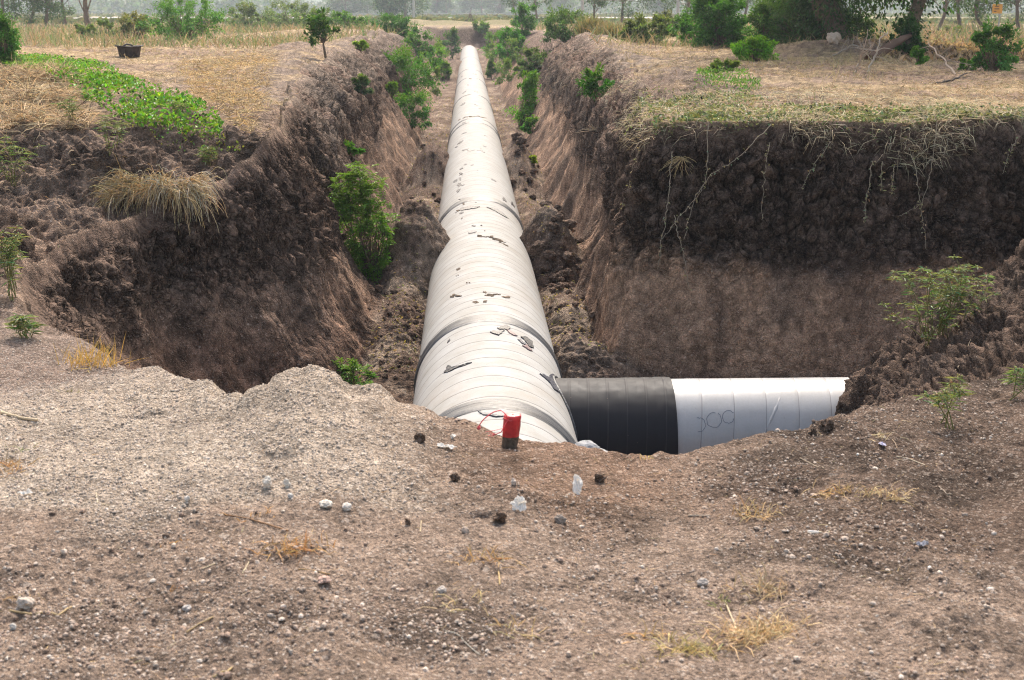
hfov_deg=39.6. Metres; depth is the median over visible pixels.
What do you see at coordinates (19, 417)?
dry stalk
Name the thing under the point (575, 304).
soil clod
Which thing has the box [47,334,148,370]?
dry tuft
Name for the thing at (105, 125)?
flowering weed
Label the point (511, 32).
bush
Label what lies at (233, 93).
straw slope
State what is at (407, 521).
soil clod
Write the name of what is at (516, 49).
trench weed
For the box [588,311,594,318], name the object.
soil clod
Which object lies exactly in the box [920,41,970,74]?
dead branch
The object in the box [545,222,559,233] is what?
soil clod
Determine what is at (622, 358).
soil clod
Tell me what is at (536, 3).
tree
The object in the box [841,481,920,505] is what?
dry tuft
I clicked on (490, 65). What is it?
leafy shrub
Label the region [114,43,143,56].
rubber tub
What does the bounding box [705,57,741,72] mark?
bush
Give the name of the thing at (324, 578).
stone
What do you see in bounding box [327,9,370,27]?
bush
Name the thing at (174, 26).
bush
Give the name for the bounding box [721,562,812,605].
dry tuft
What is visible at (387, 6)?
tree
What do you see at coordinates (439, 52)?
leafy shrub
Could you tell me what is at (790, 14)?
bush
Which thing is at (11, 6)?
tree
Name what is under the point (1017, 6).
tree
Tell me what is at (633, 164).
hanging vine
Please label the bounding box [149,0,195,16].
tree
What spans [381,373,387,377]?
soil clod
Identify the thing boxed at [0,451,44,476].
dry tuft
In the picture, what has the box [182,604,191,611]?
stone
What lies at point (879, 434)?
dry tuft
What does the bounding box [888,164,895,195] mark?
hanging vine
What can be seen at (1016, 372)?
flowering weed
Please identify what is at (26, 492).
plastic strip
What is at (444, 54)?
trench weed
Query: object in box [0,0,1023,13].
distant wood
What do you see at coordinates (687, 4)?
tree
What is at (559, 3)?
tree
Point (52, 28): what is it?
tall weeds
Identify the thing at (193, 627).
dry stalk
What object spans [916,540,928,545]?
foil scrap
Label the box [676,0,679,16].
utility pole
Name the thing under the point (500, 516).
soil clod
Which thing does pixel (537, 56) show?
bush
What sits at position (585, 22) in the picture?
reed clump
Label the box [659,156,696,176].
dry grass tuft
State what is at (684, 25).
bush
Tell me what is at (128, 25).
bush
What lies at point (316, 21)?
sapling
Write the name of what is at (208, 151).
flowering weed
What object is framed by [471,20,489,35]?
leafy shrub
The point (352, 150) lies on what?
leafy shrub
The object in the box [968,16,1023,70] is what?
bush
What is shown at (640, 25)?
bush
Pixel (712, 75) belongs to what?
green patch
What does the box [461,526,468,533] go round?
stone
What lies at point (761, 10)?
bush
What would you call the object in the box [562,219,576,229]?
soil clod
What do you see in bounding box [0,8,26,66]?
bush
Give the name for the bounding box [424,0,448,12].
tree
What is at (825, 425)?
soil clod
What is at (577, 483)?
paper scrap
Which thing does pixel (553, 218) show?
soil clod
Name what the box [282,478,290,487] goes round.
stone
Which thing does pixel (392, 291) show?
soil clod
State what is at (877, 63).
dry grass
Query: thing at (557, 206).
soil clod
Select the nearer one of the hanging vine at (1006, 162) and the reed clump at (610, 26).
the hanging vine at (1006, 162)
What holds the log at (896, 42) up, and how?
on the ground at (264, 281)
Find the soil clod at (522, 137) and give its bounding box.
[516,135,526,142]
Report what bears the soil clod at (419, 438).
on the ground at (264, 281)
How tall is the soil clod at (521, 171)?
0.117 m
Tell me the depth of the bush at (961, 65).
24.79 m
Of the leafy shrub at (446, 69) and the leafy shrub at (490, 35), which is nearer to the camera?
the leafy shrub at (446, 69)
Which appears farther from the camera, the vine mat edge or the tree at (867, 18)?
the tree at (867, 18)
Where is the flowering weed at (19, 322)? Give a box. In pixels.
[4,313,49,338]
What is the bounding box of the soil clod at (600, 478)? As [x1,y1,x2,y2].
[594,473,606,482]
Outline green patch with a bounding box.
[694,66,761,93]
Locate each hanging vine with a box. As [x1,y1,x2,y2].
[620,129,645,206]
[657,151,672,268]
[662,124,773,238]
[674,215,691,290]
[684,120,709,237]
[761,119,772,217]
[802,142,830,188]
[862,161,875,221]
[877,161,886,190]
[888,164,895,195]
[897,122,936,216]
[912,150,925,247]
[1002,137,1018,173]
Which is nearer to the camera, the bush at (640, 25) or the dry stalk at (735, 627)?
the dry stalk at (735, 627)
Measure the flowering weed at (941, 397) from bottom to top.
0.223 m
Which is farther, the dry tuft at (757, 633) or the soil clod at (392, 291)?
the soil clod at (392, 291)
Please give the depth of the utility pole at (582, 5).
102.34 m
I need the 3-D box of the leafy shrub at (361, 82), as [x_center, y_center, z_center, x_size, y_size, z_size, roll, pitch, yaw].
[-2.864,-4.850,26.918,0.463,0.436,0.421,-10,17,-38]
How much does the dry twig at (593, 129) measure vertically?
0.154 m
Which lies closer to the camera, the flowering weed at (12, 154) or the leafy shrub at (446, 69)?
the flowering weed at (12, 154)
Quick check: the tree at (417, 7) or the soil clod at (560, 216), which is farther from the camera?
the tree at (417, 7)
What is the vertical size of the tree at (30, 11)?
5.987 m
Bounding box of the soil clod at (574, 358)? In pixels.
[570,355,577,360]
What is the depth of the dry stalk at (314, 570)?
3.85 m
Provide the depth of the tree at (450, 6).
427.65 m
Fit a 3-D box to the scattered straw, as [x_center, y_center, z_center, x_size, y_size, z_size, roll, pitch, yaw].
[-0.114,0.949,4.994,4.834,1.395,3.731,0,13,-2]
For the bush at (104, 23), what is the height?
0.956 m
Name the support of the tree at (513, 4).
on the ground at (264, 281)
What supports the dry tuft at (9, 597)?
on the ground at (264, 281)
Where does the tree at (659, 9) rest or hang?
on the ground at (264, 281)
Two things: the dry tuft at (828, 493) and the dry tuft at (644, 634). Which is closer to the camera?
the dry tuft at (644, 634)
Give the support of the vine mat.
on the ground at (264, 281)
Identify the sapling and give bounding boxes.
[302,7,340,58]
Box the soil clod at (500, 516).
[492,509,506,523]
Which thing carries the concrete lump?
on the ground at (264, 281)
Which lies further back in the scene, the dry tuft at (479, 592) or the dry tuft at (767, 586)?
the dry tuft at (767, 586)
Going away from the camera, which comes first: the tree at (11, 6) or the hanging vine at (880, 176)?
the hanging vine at (880, 176)
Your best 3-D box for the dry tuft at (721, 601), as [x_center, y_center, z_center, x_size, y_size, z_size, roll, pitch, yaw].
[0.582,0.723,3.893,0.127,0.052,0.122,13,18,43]
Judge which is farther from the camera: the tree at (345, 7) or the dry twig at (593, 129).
the tree at (345, 7)
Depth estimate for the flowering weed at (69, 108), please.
13.23 m
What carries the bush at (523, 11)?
on the ground at (264, 281)
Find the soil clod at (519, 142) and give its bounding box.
[515,138,523,144]
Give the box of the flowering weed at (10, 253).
[0,225,28,300]
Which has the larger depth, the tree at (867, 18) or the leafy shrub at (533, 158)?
the tree at (867, 18)
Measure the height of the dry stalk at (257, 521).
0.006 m
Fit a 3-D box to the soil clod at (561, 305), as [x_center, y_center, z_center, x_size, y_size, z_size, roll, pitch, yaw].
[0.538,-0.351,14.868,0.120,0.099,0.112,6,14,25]
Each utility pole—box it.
[412,0,414,17]
[581,0,583,16]
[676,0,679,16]
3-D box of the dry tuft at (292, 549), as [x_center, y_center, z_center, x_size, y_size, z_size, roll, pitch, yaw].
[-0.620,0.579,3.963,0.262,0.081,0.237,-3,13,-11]
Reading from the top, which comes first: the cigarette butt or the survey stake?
the survey stake
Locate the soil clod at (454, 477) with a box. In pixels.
[449,473,459,481]
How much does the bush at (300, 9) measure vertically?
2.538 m
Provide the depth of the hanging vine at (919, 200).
13.59 m
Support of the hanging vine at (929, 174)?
on the ground at (264, 281)
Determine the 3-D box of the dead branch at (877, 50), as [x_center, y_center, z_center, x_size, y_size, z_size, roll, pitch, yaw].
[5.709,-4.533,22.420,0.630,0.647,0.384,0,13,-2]
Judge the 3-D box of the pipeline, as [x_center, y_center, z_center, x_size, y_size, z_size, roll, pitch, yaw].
[0.661,-9.477,54.361,5.659,1.235,98.900,0,13,-2]
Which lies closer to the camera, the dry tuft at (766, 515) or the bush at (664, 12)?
the dry tuft at (766, 515)
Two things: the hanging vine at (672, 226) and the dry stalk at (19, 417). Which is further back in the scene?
the hanging vine at (672, 226)
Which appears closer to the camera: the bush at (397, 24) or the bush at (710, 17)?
the bush at (710, 17)
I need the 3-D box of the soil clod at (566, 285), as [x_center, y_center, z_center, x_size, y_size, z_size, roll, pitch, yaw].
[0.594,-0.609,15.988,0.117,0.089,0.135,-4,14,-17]
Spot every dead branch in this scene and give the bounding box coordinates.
[831,33,872,56]
[854,30,874,74]
[857,31,892,72]
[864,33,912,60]
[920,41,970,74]
[935,72,968,83]
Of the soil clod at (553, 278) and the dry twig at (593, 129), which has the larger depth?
the dry twig at (593, 129)
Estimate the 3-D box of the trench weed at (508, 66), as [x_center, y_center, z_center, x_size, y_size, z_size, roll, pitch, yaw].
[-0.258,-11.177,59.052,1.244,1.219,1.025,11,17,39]
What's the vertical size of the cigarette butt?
0.010 m
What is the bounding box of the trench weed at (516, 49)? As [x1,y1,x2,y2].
[504,36,529,62]
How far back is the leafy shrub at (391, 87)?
35.94 m
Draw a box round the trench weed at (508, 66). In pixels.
[493,58,517,84]
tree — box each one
[0,0,28,19]
[5,0,44,26]
[18,0,68,25]
[48,0,76,24]
[78,0,90,26]
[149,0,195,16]
[325,0,370,12]
[347,0,382,12]
[369,0,430,16]
[372,0,410,15]
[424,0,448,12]
[441,0,454,12]
[483,0,511,12]
[501,0,525,16]
[524,0,553,18]
[544,0,577,11]
[584,0,661,21]
[587,0,606,19]
[644,0,675,13]
[660,0,692,13]
[738,0,753,16]
[765,0,902,37]
[770,0,998,39]
[851,0,937,42]
[934,0,949,29]
[935,0,995,24]
[950,0,1023,25]
[991,0,1023,28]
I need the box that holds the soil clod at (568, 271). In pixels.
[564,268,571,276]
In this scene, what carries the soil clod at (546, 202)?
on the ground at (264, 281)
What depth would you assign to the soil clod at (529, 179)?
26.88 m
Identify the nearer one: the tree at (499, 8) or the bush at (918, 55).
the bush at (918, 55)
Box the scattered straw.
[8,371,977,679]
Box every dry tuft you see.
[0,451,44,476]
[1,589,45,600]
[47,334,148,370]
[220,505,279,523]
[250,529,339,567]
[418,585,488,610]
[445,543,530,572]
[485,609,547,642]
[593,653,683,669]
[620,620,690,643]
[647,628,724,660]
[652,605,822,664]
[707,593,736,610]
[718,494,788,522]
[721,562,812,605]
[801,476,871,499]
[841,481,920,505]
[871,431,909,446]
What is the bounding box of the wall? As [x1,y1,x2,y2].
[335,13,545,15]
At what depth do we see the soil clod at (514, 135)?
27.75 m
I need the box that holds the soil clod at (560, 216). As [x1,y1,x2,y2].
[555,213,563,220]
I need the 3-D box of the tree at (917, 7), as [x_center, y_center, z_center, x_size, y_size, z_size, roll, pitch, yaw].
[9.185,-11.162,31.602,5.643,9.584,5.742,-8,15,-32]
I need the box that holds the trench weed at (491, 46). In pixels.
[482,37,498,60]
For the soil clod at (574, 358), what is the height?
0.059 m
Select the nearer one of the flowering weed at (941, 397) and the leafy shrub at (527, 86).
the flowering weed at (941, 397)
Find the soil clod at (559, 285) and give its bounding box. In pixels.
[554,282,564,289]
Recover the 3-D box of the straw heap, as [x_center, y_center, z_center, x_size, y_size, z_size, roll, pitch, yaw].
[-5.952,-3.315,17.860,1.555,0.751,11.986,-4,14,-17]
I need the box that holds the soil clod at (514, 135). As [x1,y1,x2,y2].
[511,132,522,140]
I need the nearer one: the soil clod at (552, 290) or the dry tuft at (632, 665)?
the dry tuft at (632, 665)
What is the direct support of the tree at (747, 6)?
on the ground at (264, 281)
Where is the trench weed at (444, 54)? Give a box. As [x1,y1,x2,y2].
[436,42,449,62]
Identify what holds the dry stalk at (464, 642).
on the ground at (264, 281)
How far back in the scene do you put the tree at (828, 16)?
33.36 m
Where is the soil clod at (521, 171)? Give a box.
[518,169,525,174]
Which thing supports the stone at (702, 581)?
on the ground at (264, 281)
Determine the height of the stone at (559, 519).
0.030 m
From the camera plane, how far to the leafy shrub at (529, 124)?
35.70 m
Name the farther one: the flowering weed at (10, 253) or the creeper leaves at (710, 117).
the creeper leaves at (710, 117)
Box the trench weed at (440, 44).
[434,36,447,65]
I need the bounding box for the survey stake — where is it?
[477,410,520,448]
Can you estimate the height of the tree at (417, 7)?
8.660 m
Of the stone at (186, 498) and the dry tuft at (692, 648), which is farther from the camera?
the stone at (186, 498)
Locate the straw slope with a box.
[174,48,278,133]
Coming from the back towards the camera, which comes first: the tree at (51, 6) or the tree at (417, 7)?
the tree at (417, 7)
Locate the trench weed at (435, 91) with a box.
[423,63,443,95]
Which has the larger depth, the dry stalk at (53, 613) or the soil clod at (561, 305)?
the soil clod at (561, 305)
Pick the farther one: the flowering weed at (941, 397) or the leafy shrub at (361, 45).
the leafy shrub at (361, 45)
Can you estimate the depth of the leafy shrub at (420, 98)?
37.26 m
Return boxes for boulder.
[826,32,840,43]
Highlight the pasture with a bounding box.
[8,12,1023,23]
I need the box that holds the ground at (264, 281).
[0,13,1023,679]
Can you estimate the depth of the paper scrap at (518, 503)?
4.41 m
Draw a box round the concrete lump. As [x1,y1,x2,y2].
[575,440,599,448]
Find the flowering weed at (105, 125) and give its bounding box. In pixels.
[93,115,131,155]
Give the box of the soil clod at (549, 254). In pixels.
[542,250,557,259]
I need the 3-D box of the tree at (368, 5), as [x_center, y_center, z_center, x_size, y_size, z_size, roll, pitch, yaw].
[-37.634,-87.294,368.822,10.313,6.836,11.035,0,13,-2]
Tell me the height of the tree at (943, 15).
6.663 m
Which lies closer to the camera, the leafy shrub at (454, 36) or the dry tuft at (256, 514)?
the dry tuft at (256, 514)
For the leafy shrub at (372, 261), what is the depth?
15.76 m
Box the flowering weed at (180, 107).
[159,100,188,118]
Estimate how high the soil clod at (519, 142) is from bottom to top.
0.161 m
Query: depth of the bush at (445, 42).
97.52 m
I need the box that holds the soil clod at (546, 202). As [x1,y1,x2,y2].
[539,200,552,206]
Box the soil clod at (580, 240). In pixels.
[577,238,584,243]
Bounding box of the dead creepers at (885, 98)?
[592,75,1023,175]
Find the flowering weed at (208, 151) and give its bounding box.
[196,146,217,165]
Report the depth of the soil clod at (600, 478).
4.85 m
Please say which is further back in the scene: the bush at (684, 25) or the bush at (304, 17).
the bush at (304, 17)
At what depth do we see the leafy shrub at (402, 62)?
40.15 m
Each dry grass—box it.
[0,26,1023,247]
[3,26,1023,81]
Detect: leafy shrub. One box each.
[327,161,399,284]
[332,356,378,384]
[343,140,365,155]
[350,73,374,94]
[352,39,369,50]
[380,39,447,105]
[385,80,398,100]
[393,88,432,130]
[427,45,446,75]
[439,61,452,79]
[442,26,461,58]
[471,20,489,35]
[478,29,502,56]
[485,59,498,78]
[503,69,541,125]
[520,114,539,133]
[529,154,537,163]
[575,62,614,100]
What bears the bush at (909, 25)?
on the ground at (264, 281)
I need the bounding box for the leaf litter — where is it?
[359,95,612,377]
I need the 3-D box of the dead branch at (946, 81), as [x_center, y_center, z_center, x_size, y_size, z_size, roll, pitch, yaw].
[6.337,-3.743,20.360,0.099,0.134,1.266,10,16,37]
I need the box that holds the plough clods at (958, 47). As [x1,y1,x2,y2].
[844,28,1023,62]
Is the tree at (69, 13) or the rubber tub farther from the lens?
the tree at (69, 13)
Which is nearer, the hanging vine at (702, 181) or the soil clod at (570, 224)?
the hanging vine at (702, 181)
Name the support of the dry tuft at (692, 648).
on the ground at (264, 281)
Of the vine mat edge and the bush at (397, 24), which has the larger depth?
the bush at (397, 24)
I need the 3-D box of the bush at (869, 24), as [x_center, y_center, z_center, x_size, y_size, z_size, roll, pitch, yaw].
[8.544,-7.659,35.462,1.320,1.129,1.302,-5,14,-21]
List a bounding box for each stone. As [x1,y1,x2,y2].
[10,623,16,629]
[16,596,35,609]
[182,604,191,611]
[184,496,189,501]
[262,475,271,488]
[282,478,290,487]
[318,575,330,582]
[319,499,332,508]
[342,502,351,511]
[436,585,446,593]
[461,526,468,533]
[554,514,566,523]
[696,578,708,585]
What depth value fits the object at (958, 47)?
31.99 m
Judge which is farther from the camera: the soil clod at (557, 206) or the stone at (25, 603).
the soil clod at (557, 206)
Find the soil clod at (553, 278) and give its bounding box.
[548,274,559,282]
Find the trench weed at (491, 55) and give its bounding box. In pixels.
[486,43,508,68]
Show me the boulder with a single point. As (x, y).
(833, 38)
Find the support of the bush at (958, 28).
on the ground at (264, 281)
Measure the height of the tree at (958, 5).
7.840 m
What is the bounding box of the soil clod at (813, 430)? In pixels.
[808,427,816,433]
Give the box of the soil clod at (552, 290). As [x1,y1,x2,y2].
[549,288,556,293]
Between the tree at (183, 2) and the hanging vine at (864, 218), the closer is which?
the hanging vine at (864, 218)
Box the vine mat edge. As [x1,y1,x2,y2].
[115,103,243,150]
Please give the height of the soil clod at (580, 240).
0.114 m
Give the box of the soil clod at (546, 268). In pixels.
[540,264,550,272]
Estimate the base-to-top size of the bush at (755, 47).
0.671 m
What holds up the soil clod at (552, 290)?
on the ground at (264, 281)
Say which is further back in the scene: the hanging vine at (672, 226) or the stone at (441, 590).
the hanging vine at (672, 226)
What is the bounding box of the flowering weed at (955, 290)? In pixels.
[878,254,999,346]
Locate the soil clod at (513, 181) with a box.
[510,177,516,184]
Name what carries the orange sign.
on the ground at (264, 281)
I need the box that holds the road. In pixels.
[90,17,690,17]
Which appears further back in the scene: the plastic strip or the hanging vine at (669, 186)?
the hanging vine at (669, 186)
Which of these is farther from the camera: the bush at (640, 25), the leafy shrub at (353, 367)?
the bush at (640, 25)
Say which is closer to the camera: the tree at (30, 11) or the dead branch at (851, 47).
the dead branch at (851, 47)
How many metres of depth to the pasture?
165.26 m
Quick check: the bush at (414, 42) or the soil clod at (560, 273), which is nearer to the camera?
the soil clod at (560, 273)
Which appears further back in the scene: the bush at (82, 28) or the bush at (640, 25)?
the bush at (82, 28)
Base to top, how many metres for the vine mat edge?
0.407 m
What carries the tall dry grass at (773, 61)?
on the ground at (264, 281)
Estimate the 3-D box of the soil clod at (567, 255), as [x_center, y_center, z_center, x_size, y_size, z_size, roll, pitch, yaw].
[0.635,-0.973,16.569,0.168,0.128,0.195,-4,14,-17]
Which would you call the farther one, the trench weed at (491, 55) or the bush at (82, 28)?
the trench weed at (491, 55)
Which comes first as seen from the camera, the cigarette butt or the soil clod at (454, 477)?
the cigarette butt
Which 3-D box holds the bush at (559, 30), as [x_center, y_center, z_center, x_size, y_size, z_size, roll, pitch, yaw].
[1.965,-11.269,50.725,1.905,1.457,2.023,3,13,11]
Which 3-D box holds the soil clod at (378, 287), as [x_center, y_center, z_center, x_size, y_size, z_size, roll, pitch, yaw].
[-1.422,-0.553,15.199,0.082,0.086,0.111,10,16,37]
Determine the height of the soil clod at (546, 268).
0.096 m
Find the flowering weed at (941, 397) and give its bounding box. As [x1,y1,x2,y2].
[915,374,975,429]
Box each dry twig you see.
[576,124,595,132]
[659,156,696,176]
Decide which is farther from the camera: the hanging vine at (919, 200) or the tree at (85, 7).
the tree at (85, 7)
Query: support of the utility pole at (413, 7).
on the ground at (264, 281)
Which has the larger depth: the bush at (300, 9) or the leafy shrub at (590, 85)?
the bush at (300, 9)
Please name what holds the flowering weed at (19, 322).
on the ground at (264, 281)
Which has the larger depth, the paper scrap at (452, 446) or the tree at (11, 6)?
the tree at (11, 6)
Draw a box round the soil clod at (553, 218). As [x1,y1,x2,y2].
[551,216,556,221]
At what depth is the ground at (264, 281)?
8.83 m
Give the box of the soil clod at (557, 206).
[554,204,561,211]
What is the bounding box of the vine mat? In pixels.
[2,49,224,137]
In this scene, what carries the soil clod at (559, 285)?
on the ground at (264, 281)
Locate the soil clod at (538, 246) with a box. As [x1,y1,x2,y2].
[531,240,546,254]
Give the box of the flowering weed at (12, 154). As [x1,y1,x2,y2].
[0,135,44,185]
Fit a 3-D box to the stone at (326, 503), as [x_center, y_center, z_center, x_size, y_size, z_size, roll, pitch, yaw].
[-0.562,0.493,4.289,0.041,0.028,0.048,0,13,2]
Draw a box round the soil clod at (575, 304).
[572,301,579,306]
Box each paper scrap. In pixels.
[437,443,455,448]
[510,495,526,511]
[572,474,582,494]
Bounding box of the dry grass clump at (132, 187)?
[81,152,227,233]
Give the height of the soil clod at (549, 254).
0.139 m
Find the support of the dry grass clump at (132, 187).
on the ground at (264, 281)
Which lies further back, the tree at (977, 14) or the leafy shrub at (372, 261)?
the tree at (977, 14)
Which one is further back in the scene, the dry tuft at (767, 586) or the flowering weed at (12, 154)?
the flowering weed at (12, 154)
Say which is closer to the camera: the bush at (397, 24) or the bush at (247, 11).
the bush at (397, 24)
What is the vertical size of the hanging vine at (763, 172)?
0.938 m
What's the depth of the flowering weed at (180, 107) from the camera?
13.81 m
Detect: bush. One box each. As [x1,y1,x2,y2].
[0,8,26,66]
[70,22,96,37]
[92,17,116,35]
[115,10,152,39]
[134,0,230,40]
[221,0,282,29]
[258,0,318,28]
[290,7,330,27]
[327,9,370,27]
[369,10,423,36]
[403,29,435,57]
[437,39,450,46]
[494,20,525,62]
[509,1,537,37]
[512,46,551,78]
[540,4,591,43]
[618,11,677,42]
[652,9,679,31]
[666,10,703,45]
[681,0,752,47]
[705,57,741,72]
[730,34,780,61]
[740,0,802,43]
[765,0,850,44]
[846,10,874,38]
[889,11,928,54]
[909,45,929,64]
[943,24,970,33]
[956,57,974,70]
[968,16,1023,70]
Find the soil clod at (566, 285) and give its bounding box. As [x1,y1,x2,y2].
[562,282,570,288]
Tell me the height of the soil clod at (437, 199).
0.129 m
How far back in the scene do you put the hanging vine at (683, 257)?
13.48 m
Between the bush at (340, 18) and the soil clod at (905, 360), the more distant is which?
the bush at (340, 18)
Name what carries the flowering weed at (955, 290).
on the ground at (264, 281)
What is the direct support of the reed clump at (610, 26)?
on the ground at (264, 281)
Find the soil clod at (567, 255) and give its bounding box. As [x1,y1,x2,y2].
[562,251,574,261]
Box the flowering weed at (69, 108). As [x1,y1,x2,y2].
[51,96,82,125]
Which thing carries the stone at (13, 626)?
on the ground at (264, 281)
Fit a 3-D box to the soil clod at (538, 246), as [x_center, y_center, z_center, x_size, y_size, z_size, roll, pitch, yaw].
[0.322,-1.079,16.603,0.180,0.163,0.198,3,13,13]
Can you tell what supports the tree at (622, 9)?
on the ground at (264, 281)
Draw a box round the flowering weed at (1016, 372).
[1000,364,1023,400]
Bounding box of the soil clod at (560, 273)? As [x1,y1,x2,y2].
[555,270,566,278]
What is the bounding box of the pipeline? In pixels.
[413,45,848,455]
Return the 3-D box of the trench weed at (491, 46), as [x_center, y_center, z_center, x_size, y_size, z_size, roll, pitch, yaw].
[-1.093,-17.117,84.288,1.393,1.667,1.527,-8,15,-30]
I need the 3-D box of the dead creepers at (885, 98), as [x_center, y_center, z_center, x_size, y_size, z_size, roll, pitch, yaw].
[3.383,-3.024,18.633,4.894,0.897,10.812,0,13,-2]
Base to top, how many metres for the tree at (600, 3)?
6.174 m
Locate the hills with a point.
(260, 0)
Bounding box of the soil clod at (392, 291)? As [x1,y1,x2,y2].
[390,289,397,294]
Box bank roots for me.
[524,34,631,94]
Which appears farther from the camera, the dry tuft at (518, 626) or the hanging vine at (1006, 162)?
the hanging vine at (1006, 162)
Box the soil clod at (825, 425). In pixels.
[818,418,833,431]
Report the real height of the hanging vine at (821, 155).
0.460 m
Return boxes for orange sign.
[992,4,1002,25]
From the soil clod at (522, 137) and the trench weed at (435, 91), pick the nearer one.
the soil clod at (522, 137)
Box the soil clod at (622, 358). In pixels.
[615,355,626,361]
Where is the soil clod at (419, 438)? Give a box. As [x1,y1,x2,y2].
[414,433,425,443]
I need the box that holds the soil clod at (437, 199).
[434,196,440,202]
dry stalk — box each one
[0,411,37,420]
[9,606,71,614]
[186,616,213,632]
[224,514,288,530]
[298,568,329,574]
[445,630,479,654]
[726,602,736,636]
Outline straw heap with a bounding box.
[0,54,111,135]
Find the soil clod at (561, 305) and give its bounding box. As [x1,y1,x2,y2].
[557,302,567,308]
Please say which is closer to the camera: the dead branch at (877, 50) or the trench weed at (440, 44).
the dead branch at (877, 50)
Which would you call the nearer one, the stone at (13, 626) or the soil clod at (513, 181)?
the stone at (13, 626)
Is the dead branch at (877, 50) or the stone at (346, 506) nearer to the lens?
the stone at (346, 506)
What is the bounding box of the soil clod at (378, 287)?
[375,284,382,291]
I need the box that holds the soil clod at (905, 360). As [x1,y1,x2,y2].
[902,358,909,363]
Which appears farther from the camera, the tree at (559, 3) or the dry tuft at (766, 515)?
the tree at (559, 3)
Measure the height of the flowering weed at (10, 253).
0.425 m
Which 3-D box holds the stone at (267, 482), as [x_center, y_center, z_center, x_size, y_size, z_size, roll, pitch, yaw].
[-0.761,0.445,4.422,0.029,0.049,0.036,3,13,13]
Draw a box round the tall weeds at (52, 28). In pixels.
[1,19,1023,48]
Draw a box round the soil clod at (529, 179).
[526,177,532,182]
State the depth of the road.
227.65 m
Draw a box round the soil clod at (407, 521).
[405,518,410,524]
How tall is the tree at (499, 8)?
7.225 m
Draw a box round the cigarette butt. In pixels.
[808,530,820,532]
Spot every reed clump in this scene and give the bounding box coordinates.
[568,13,609,35]
[585,19,631,39]
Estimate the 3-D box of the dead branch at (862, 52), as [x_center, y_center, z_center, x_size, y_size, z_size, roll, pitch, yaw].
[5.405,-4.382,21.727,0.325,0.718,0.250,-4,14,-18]
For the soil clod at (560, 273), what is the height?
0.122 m
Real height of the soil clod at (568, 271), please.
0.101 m
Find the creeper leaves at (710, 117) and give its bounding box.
[624,86,1023,144]
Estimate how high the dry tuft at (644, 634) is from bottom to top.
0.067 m
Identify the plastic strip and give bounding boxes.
[17,488,32,493]
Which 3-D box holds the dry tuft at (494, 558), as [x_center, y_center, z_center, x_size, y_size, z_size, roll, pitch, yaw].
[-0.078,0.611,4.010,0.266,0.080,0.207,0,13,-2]
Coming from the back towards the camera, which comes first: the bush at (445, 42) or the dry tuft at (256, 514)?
the bush at (445, 42)
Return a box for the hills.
[17,0,325,12]
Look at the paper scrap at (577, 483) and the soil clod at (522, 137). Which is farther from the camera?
the soil clod at (522, 137)

